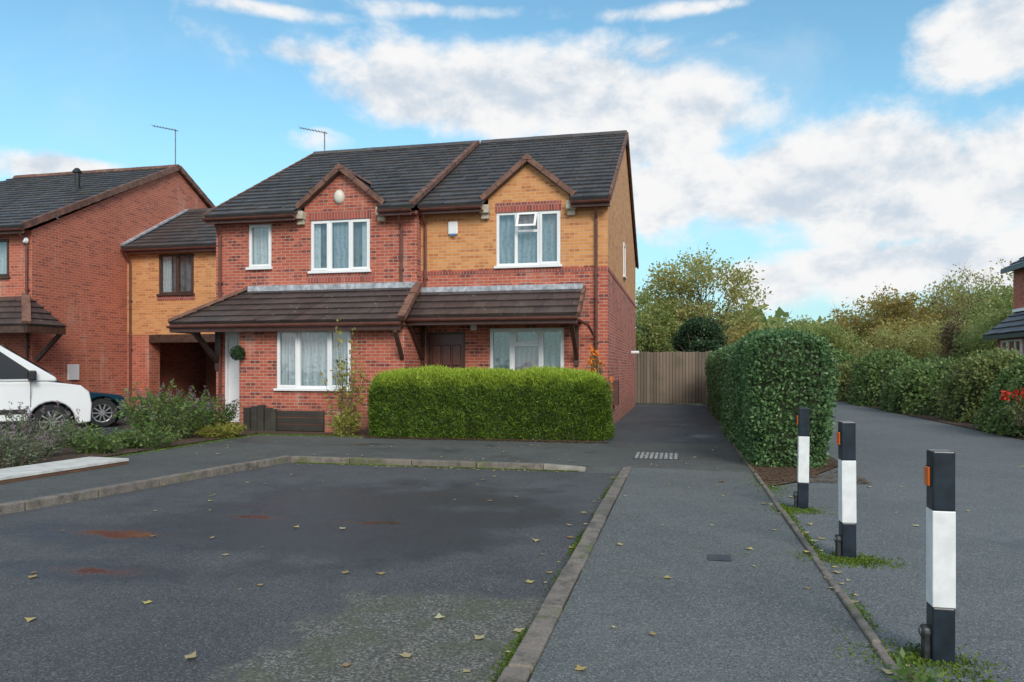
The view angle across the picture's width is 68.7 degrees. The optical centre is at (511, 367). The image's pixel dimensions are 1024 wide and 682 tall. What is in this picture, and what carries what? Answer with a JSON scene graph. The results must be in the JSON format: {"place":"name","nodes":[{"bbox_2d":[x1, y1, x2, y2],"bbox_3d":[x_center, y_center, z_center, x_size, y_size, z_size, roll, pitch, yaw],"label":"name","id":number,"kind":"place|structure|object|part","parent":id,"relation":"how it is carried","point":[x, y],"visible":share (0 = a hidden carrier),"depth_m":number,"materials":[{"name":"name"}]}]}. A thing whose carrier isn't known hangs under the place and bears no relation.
{"place":"outdoors","nodes":[
{"label":"outdoors","id":0,"kind":"place"},
{"bbox_2d":[0,164,215,407],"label":"brick house","id":1,"kind":"structure","parent":0,"point":[63,284],"depth_m":22.61,"materials":[{"name":"red brick"}]},
{"bbox_2d":[0,239,9,278],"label":"window","id":2,"kind":"structure","parent":1,"relation":"in","point":[4,243],"depth_m":20.74,"materials":[{"name":"white glass"}]},
{"bbox_2d":[151,124,177,163],"bbox_3d":[-12.130,-7.741,26.193,0.889,1.482,0.291,0,0,0],"label":"tv aerial","id":3,"kind":"object","parent":1,"relation":"on","point":[175,130],"visible":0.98,"depth_m":26.21,"materials":[{"name":"grey metal"}]},
{"bbox_2d":[120,208,215,411],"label":"link building","id":4,"kind":"structure","parent":0,"point":[171,267],"depth_m":23.70,"materials":[{"name":"brick"}]},
{"bbox_2d":[156,253,194,295],"bbox_3d":[-10.518,-2.923,23.540,1.330,1.315,0.260,0,0,13],"label":"window","id":5,"kind":"structure","parent":4,"relation":"in","point":[176,271],"depth_m":23.63,"materials":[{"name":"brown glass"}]},
{"bbox_2d":[174,424,370,435],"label":"garden soil","id":6,"kind":"structure","parent":0,"point":[363,432],"depth_m":16.11,"materials":[{"name":"brown soil"}]},
{"bbox_2d":[243,405,325,430],"bbox_3d":[-5.011,1.110,16.465,1.900,0.580,0.210,0,0,13],"label":"timber planter","id":7,"kind":"object","parent":6,"relation":"on","point":[260,418],"visible":0.91,"depth_m":16.44,"materials":[{"name":"brown wood"}]},
{"bbox_2d":[319,317,368,428],"bbox_3d":[-3.455,0.173,15.970,1.066,2.477,0.998,0,0,36],"label":"climbing shrub","id":8,"kind":"object","parent":6,"relation":"on","point":[343,390],"visible":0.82,"depth_m":15.83,"materials":[{"name":"green plant"}]},
{"bbox_2d":[326,406,362,435],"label":"plant","id":9,"kind":"object","parent":6,"relation":"on","point":[341,422],"visible":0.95,"depth_m":15.36,"materials":[{"name":"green plant"}]},
{"bbox_2d":[365,364,615,440],"bbox_3d":[-0.461,0.689,15.209,5.146,1.587,1.626,0,0,9],"label":"clipped hedge","id":10,"kind":"object","parent":6,"relation":"on","point":[532,403],"visible":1,"depth_m":14.61,"materials":[{"name":"green plant"}]},
{"bbox_2d":[583,346,613,409],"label":"berry bush","id":11,"kind":"object","parent":6,"relation":"on","point":[593,363],"visible":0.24,"depth_m":15.73,"materials":[{"name":"orange plant"}]},
{"bbox_2d":[166,140,483,428],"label":"brick house","id":12,"kind":"structure","parent":0,"point":[312,248],"depth_m":17.93,"materials":[{"name":"brick"}]},
{"bbox_2d":[229,334,238,421],"bbox_3d":[-6.737,0.255,18.703,0.730,2.190,0.040,0,0,13],"label":"door","id":13,"kind":"structure","parent":12,"relation":"in","point":[233,364],"depth_m":18.73,"materials":[{"name":"white plastic"}]},
{"bbox_2d":[229,332,245,360],"bbox_3d":[-6.447,-0.560,17.587,0.389,0.800,0.383,0,0,13],"label":"topiary ball","id":14,"kind":"object","parent":12,"relation":"hanging from","point":[237,351],"visible":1,"depth_m":17.51,"materials":[{"name":"green plant"}]},
{"bbox_2d":[246,224,272,269],"bbox_3d":[-6.222,-2.993,18.577,0.710,1.135,0.260,0,0,13],"label":"window","id":15,"kind":"structure","parent":12,"relation":"in","point":[259,234],"depth_m":18.67,"materials":[{"name":"white plastic"}]},
{"bbox_2d":[273,330,350,390],"bbox_3d":[-4.588,-0.182,17.390,1.960,1.435,0.260,0,0,13],"label":"window","id":16,"kind":"structure","parent":12,"relation":"in","point":[301,355],"depth_m":17.48,"materials":[{"name":"white plastic"}]},
{"bbox_2d":[300,127,325,150],"bbox_3d":[-6.338,-7.241,23.917,0.889,0.882,0.291,0,0,0],"label":"tv aerial","id":17,"kind":"object","parent":12,"relation":"on","point":[316,131],"visible":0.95,"depth_m":23.92,"materials":[{"name":"grey metal"}]},
{"bbox_2d":[308,218,371,273],"bbox_3d":[-4.134,-2.933,18.108,1.630,1.295,0.260,0,0,13],"label":"window","id":18,"kind":"structure","parent":12,"relation":"in","point":[337,246],"depth_m":18.15,"materials":[{"name":"white plastic"}]},
{"bbox_2d":[325,411,346,431],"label":"brick pier","id":19,"kind":"structure","parent":0,"point":[328,419],"depth_m":16.16,"materials":[{"name":"red brick"}]},
{"bbox_2d":[0,435,750,502],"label":"pavement","id":20,"kind":"structure","parent":0,"point":[181,459],"depth_m":12.10,"materials":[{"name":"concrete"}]},
{"bbox_2d":[0,457,128,483],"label":"white board","id":21,"kind":"object","parent":20,"relation":"on","point":[21,473],"visible":1,"depth_m":10.00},
{"bbox_2d":[107,433,1010,681],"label":"moss","id":22,"kind":"object","parent":20,"relation":"on","point":[837,560],"visible":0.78,"depth_m":5.29,"materials":[{"name":"green plant"}]},
{"bbox_2d":[585,466,621,473],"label":"pavement ramp","id":23,"kind":"structure","parent":20,"relation":"on","point":[604,469],"depth_m":10.48,"materials":[{"name":"concrete"}]},
{"bbox_2d":[633,452,678,458],"bbox_3d":[2.293,1.391,11.887,0.700,0.011,0.840,0,0,13],"label":"drain grate","id":24,"kind":"object","parent":20,"relation":"on","point":[648,455],"visible":1,"depth_m":11.85,"materials":[{"name":"metal"}]},
{"bbox_2d":[0,0,1023,330],"label":"sky","id":25,"kind":"structure","parent":0,"point":[842,148],"materials":[{"name":"blue"}]},
{"bbox_2d":[104,403,1023,486],"bbox_3d":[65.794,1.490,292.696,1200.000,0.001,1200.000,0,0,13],"label":"ground","id":26,"kind":"structure","parent":0,"point":[657,403],"depth_m":17.68,"materials":[{"name":"grey"}]},
{"bbox_2d":[2,407,215,442],"bbox_3d":[-16.710,1.410,14.006,21.250,0.001,28.000,0,0,13],"label":"parking court","id":27,"kind":"object","parent":26,"relation":"on","point":[120,424],"depth_m":17.71,"materials":[{"name":"concrete"}]},
{"bbox_2d":[0,345,91,438],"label":"parked van","id":28,"kind":"object","parent":27,"relation":"on","point":[27,382],"visible":0.63,"depth_m":14.62,"materials":[{"name":"white paint"}]},
{"bbox_3d":[-9.822,-0.090,14.224,1.300,0.600,0.075,0,0,-37],"label":"side window","id":29,"kind":"part","parent":28,"relation":"part of","materials":[{"name":"grey glass"}]},
{"bbox_2d":[55,380,126,426],"bbox_3d":[-11.507,0.761,17.456,4.390,1.383,2.020,0,0,-37],"label":"parked car","id":30,"kind":"object","parent":27,"relation":"on","point":[104,406],"visible":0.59,"depth_m":17.81,"materials":[{"name":"teal paint"}]},
{"bbox_2d":[0,431,253,468],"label":"planting bed","id":31,"kind":"object","parent":26,"relation":"on","point":[66,454],"visible":0.33,"depth_m":12.36,"materials":[{"name":"soil"}]},
{"bbox_2d":[0,423,54,467],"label":"grey shrub","id":32,"kind":"object","parent":31,"relation":"on","point":[5,457],"visible":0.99,"depth_m":10.53,"materials":[{"name":"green plant"}]},
{"bbox_2d":[0,400,91,458],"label":"grey shrub","id":33,"kind":"object","parent":31,"relation":"on","point":[59,432],"visible":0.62,"depth_m":11.61,"materials":[{"name":"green plant"}]},
{"bbox_2d":[29,417,104,446],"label":"plant","id":34,"kind":"object","parent":31,"relation":"on","point":[84,431],"visible":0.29,"depth_m":13.27,"materials":[{"name":"green plant"}]},
{"bbox_2d":[65,427,135,453],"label":"plant","id":35,"kind":"object","parent":31,"relation":"on","point":[103,444],"visible":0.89,"depth_m":12.14,"materials":[{"name":"green plant"}]},
{"bbox_2d":[109,421,184,451],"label":"plant","id":36,"kind":"object","parent":31,"relation":"on","point":[152,437],"visible":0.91,"depth_m":13.00,"materials":[{"name":"green plant"}]},
{"bbox_2d":[112,379,224,438],"bbox_3d":[-6.849,0.830,14.809,2.251,1.244,2.151,0,0,13],"label":"flowering shrub","id":37,"kind":"object","parent":31,"relation":"on","point":[143,411],"visible":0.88,"depth_m":14.54,"materials":[{"name":"green plant"}]},
{"bbox_2d":[188,392,243,430],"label":"flowering shrub","id":38,"kind":"object","parent":31,"relation":"on","point":[231,413],"visible":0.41,"depth_m":15.80,"materials":[{"name":"green plant"}]},
{"bbox_2d":[193,419,247,440],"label":"plant","id":39,"kind":"object","parent":31,"relation":"on","point":[231,429],"visible":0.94,"depth_m":14.88,"materials":[{"name":"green plant"}]},
{"bbox_2d":[0,456,290,514],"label":"kerb","id":40,"kind":"structure","parent":26,"relation":"on","point":[40,502],"depth_m":8.85,"materials":[{"name":"grey concrete"}]},
{"bbox_2d":[0,462,617,681],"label":"parking bay","id":41,"kind":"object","parent":26,"relation":"on","point":[469,561],"visible":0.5,"depth_m":5.29,"materials":[{"name":"grey asphalt"}]},
{"bbox_2d":[24,415,1022,673],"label":"fallen leaves","id":42,"kind":"object","parent":41,"relation":"on","point":[192,655],"visible":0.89,"depth_m":5.08,"materials":[{"name":"yellow plant"}]},
{"bbox_2d":[290,456,543,469],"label":"kerb","id":43,"kind":"structure","parent":26,"relation":"on","point":[413,462],"depth_m":11.12,"materials":[{"name":"grey concrete"}]},
{"bbox_2d":[497,467,631,681],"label":"kerb","id":44,"kind":"structure","parent":26,"relation":"on","point":[522,664],"depth_m":4.48,"materials":[{"name":"grey concrete"}]},
{"bbox_2d":[544,463,585,471],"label":"kerb","id":45,"kind":"structure","parent":26,"relation":"on","point":[547,466],"depth_m":10.62,"materials":[{"name":"grey concrete"}]},
{"bbox_2d":[635,289,681,353],"bbox_3d":[6.600,-1.158,35.622,3.901,5.218,3.842,0,0,13],"label":"tree","id":46,"kind":"object","parent":26,"relation":"on","point":[654,332],"visible":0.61,"depth_m":34.77,"materials":[{"name":"green plant"}]},
{"bbox_2d":[635,351,710,403],"bbox_3d":[6.259,0.375,28.901,3.036,2.050,0.140,0,0,13],"label":"wooden fence","id":47,"kind":"object","parent":26,"relation":"on","point":[672,377],"visible":0.81,"depth_m":28.88,"materials":[{"name":"brown wood"}]},
{"bbox_2d":[665,312,730,353],"bbox_3d":[8.070,-0.468,32.089,2.590,3.852,2.565,0,0,-42],"label":"holly tree","id":48,"kind":"object","parent":26,"relation":"on","point":[695,334],"visible":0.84,"depth_m":31.47,"materials":[{"name":"green plant"}]},
{"bbox_2d":[635,242,773,351],"bbox_3d":[9.136,-2.337,37.151,6.985,7.579,6.559,0,0,13],"label":"pale tree","id":49,"kind":"object","parent":26,"relation":"on","point":[669,287],"visible":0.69,"depth_m":35.88,"materials":[{"name":"green plant"}]},
{"bbox_2d":[529,467,894,681],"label":"footpath","id":50,"kind":"structure","parent":26,"relation":"on","point":[767,617],"depth_m":4.49,"materials":[{"name":"grey asphalt"}]},
{"bbox_2d":[708,554,730,561],"bbox_3d":[1.523,1.396,5.500,0.160,0.008,0.160,0,0,13],"label":"stop tap cover","id":51,"kind":"object","parent":50,"relation":"on","point":[713,557],"visible":1,"depth_m":5.47,"materials":[{"name":"metal"}]},
{"bbox_2d":[706,405,755,472],"bbox_3d":[5.262,1.437,19.009,0.060,0.126,18.588,0,0,13],"label":"path edging","id":52,"kind":"object","parent":26,"relation":"on","point":[748,465],"visible":0.26,"depth_m":11.42,"materials":[{"name":"grey concrete"}]},
{"bbox_2d":[722,321,775,344],"bbox_3d":[10.302,-0.297,32.480,3.510,3.505,3.367,0,0,-21],"label":"brown tree","id":53,"kind":"object","parent":26,"relation":"on","point":[737,333],"visible":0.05,"depth_m":32.58,"materials":[{"name":"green plant"}]},
{"bbox_2d":[733,317,813,341],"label":"green tree","id":54,"kind":"object","parent":26,"relation":"on","point":[780,323],"visible":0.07,"depth_m":41.82,"materials":[{"name":"green plant"}]},
{"bbox_2d":[731,436,837,485],"bbox_3d":[9.169,1.388,33.402,1.360,0.001,50.800,0,0,13],"label":"hedge bed","id":55,"kind":"object","parent":26,"relation":"on","point":[833,461],"visible":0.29,"depth_m":9.93,"materials":[{"name":"soil"}]},
{"bbox_2d":[363,414,871,482],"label":"leaf litter","id":56,"kind":"object","parent":55,"relation":"on","point":[811,475],"visible":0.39,"depth_m":10.28,"materials":[{"name":"brown plant"}]},
{"bbox_2d":[704,326,842,468],"bbox_3d":[5.763,0.404,18.890,1.518,2.117,17.862,0,0,13],"label":"privet hedge","id":57,"kind":"object","parent":55,"relation":"on","point":[763,385],"visible":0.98,"depth_m":10.47,"materials":[{"name":"green plant"}]},
{"bbox_2d":[774,315,820,333],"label":"tree","id":58,"kind":"object","parent":26,"relation":"on","point":[799,321],"visible":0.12,"depth_m":58.37,"materials":[{"name":"green plant"}]},
{"bbox_2d":[635,298,973,352],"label":"distant woodland","id":59,"kind":"object","parent":26,"relation":"on","point":[779,312],"visible":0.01,"depth_m":71.68,"materials":[{"name":"green plant"}]},
{"bbox_2d":[753,473,907,681],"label":"path edging","id":60,"kind":"object","parent":26,"relation":"on","point":[870,635],"visible":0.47,"depth_m":4.56,"materials":[{"name":"grey concrete"}]},
{"bbox_2d":[797,316,874,356],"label":"green bush","id":61,"kind":"object","parent":26,"relation":"on","point":[830,332],"visible":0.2,"depth_m":42.05,"materials":[{"name":"green plant"}]},
{"bbox_2d":[813,294,895,356],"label":"autumn tree","id":62,"kind":"object","parent":26,"relation":"on","point":[859,320],"visible":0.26,"depth_m":45.74,"materials":[{"name":"green plant"}]},
{"bbox_2d":[852,295,924,343],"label":"green tree","id":63,"kind":"object","parent":26,"relation":"on","point":[878,313],"visible":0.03,"depth_m":51.09,"materials":[{"name":"green plant"}]},
{"bbox_2d":[768,401,1023,681],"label":"lane","id":64,"kind":"structure","parent":26,"relation":"on","point":[890,460],"depth_m":6.49,"materials":[{"name":"grey asphalt"}]},
{"bbox_2d":[793,407,809,508],"bbox_3d":[2.882,0.907,7.471,0.146,1.025,0.101,1,0,16],"label":"bollard","id":65,"kind":"object","parent":64,"relation":"on","point":[801,496],"visible":0.92,"depth_m":7.42,"materials":[{"name":"metal"}]},
{"bbox_2d":[834,421,856,557],"bbox_3d":[2.459,0.908,5.547,0.146,1.025,0.101,-1,1,9],"label":"bollard","id":66,"kind":"object","parent":64,"relation":"on","point":[845,541],"visible":0.94,"depth_m":5.50,"materials":[{"name":"metal"}]},
{"bbox_2d":[918,449,955,663],"bbox_3d":[2.037,0.907,3.601,0.146,1.025,0.101,0,0,13],"label":"bollard","id":67,"kind":"object","parent":64,"relation":"on","point":[936,631],"visible":0.94,"depth_m":3.55,"materials":[{"name":"black paint"}]},
{"bbox_2d":[862,282,961,349],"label":"autumn tree","id":68,"kind":"object","parent":26,"relation":"on","point":[886,305],"visible":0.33,"depth_m":42.94,"materials":[{"name":"green plant"}]},
{"bbox_2d":[885,647,948,681],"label":"weed","id":69,"kind":"object","parent":26,"relation":"on","point":[920,675],"visible":1,"depth_m":3.25,"materials":[{"name":"green plant"}]},
{"bbox_2d":[842,401,1023,438],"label":"hedge bed","id":70,"kind":"object","parent":26,"relation":"on","point":[948,421],"depth_m":19.71,"materials":[{"name":"soil"}]},
{"bbox_2d":[830,359,858,401],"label":"rounded hedge","id":71,"kind":"object","parent":70,"relation":"on","point":[844,378],"visible":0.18,"depth_m":31.41,"materials":[{"name":"green plant"}]},
{"bbox_2d":[828,347,860,366],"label":"rounded hedge","id":72,"kind":"object","parent":70,"relation":"on","point":[841,355],"visible":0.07,"depth_m":35.82,"materials":[{"name":"green plant"}]},
{"bbox_2d":[845,347,917,406],"bbox_3d":[14.106,0.362,28.188,2.824,2.333,3.836,0,0,13],"label":"rounded hedge","id":73,"kind":"object","parent":70,"relation":"on","point":[870,371],"visible":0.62,"depth_m":27.25,"materials":[{"name":"green plant"}]},
{"bbox_2d":[851,319,948,360],"bbox_3d":[18.031,-0.250,34.713,4.340,3.965,4.914,0,0,13],"label":"olive bush","id":74,"kind":"object","parent":70,"relation":"on","point":[904,344],"visible":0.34,"depth_m":34.35,"materials":[{"name":"green plant"}]},
{"bbox_2d":[874,352,962,415],"bbox_3d":[13.072,0.491,23.390,2.877,2.042,3.878,0,0,13],"label":"rounded hedge","id":75,"kind":"object","parent":70,"relation":"on","point":[912,388],"visible":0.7,"depth_m":22.60,"materials":[{"name":"green plant"}]},
{"bbox_2d":[935,345,1023,423],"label":"rounded hedge","id":76,"kind":"object","parent":70,"relation":"on","point":[969,379],"visible":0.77,"depth_m":18.93,"materials":[{"name":"green plant"}]},
{"bbox_2d":[971,354,1023,438],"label":"rounded hedge","id":77,"kind":"object","parent":70,"relation":"on","point":[996,420],"visible":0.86,"depth_m":15.88,"materials":[{"name":"green plant"}]},
{"bbox_2d":[999,387,1023,425],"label":"red leaf shrub","id":78,"kind":"object","parent":70,"relation":"on","point":[1005,398],"visible":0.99,"depth_m":14.68,"materials":[{"name":"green plant"}]},
{"bbox_2d":[896,311,976,356],"bbox_3d":[21.137,-0.691,36.226,4.880,4.297,5.361,0,0,13],"label":"green bush","id":79,"kind":"object","parent":26,"relation":"on","point":[937,330],"visible":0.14,"depth_m":35.56,"materials":[{"name":"green plant"}]},
{"bbox_2d":[907,279,988,323],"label":"autumn tree","id":80,"kind":"object","parent":26,"relation":"on","point":[938,290],"visible":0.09,"depth_m":50.19,"materials":[{"name":"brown plant"}]},
{"bbox_2d":[919,263,1009,332],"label":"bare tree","id":81,"kind":"object","parent":26,"relation":"on","point":[952,290],"visible":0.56,"depth_m":41.55,"materials":[{"name":"green plant"}]},
{"bbox_2d":[946,305,1012,359],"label":"green bush","id":82,"kind":"object","parent":26,"relation":"on","point":[969,344],"visible":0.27,"depth_m":30.19,"materials":[{"name":"green plant"}]},
{"bbox_2d":[948,273,1012,342],"bbox_3d":[24.808,-1.732,37.509,6.006,6.369,6.257,0,0,-39],"label":"green tree","id":83,"kind":"object","parent":26,"relation":"on","point":[996,301],"visible":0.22,"depth_m":37.91,"materials":[{"name":"green plant"}]},
{"bbox_2d":[962,305,1012,348],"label":"green bush","id":84,"kind":"object","parent":26,"relation":"on","point":[989,313],"visible":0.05,"depth_m":33.32,"materials":[{"name":"green plant"}]},
{"bbox_2d":[963,259,1012,305],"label":"yellow tree","id":85,"kind":"object","parent":26,"relation":"on","point":[1009,274],"visible":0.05,"depth_m":42.67,"materials":[{"name":"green plant"}]},
{"bbox_2d":[982,256,1023,358],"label":"brick house","id":86,"kind":"structure","parent":26,"relation":"on","point":[1009,331],"depth_m":25.81,"materials":[{"name":"brick"}]},
{"bbox_2d":[1001,339,1022,355],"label":"window","id":87,"kind":"structure","parent":86,"relation":"in","point":[1015,340],"depth_m":24.74,"materials":[{"name":"white plastic"}]},
{"bbox_2d":[593,404,732,444],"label":"driveway","id":88,"kind":"structure","parent":0,"point":[669,423],"depth_m":17.88,"materials":[{"name":"grey asphalt"}]},
{"bbox_2d":[405,130,638,423],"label":"brick house","id":89,"kind":"structure","parent":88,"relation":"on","point":[532,261],"depth_m":17.52,"materials":[{"name":"brick"}]},
{"bbox_2d":[430,334,462,368],"bbox_3d":[-1.554,0.275,17.825,0.850,2.150,0.100,0,0,13],"label":"door","id":90,"kind":"structure","parent":89,"relation":"in","point":[445,349],"depth_m":17.81,"materials":[{"name":"brown paint"}]},
{"bbox_2d":[490,328,563,369],"bbox_3d":[0.354,-0.220,17.443,1.760,1.400,0.188,0,0,13],"label":"window","id":91,"kind":"structure","parent":89,"relation":"in","point":[514,348],"depth_m":17.44,"materials":[{"name":"white plastic"}]},
{"bbox_2d":[494,210,561,268],"bbox_3d":[0.369,-2.973,17.328,1.600,1.315,0.406,0,0,13],"label":"window","id":92,"kind":"structure","parent":89,"relation":"in","point":[531,239],"depth_m":17.44,"materials":[{"name":"white plastic"}]},
{"bbox_2d":[623,242,626,279],"bbox_3d":[3.240,-3.098,21.744,0.155,1.005,0.730,0,0,13],"label":"window","id":93,"kind":"structure","parent":89,"relation":"in","point":[624,275],"depth_m":21.55,"materials":[{"name":"white plastic"}]},
{"bbox_2d":[931,315,969,361],"bbox_3d":[18.853,-0.395,32.176,2.124,3.748,2.419,0,0,-28],"label":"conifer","id":94,"kind":"object","parent":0,"point":[950,329],"visible":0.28,"depth_m":32.02,"materials":[{"name":"green plant"}]}
]}

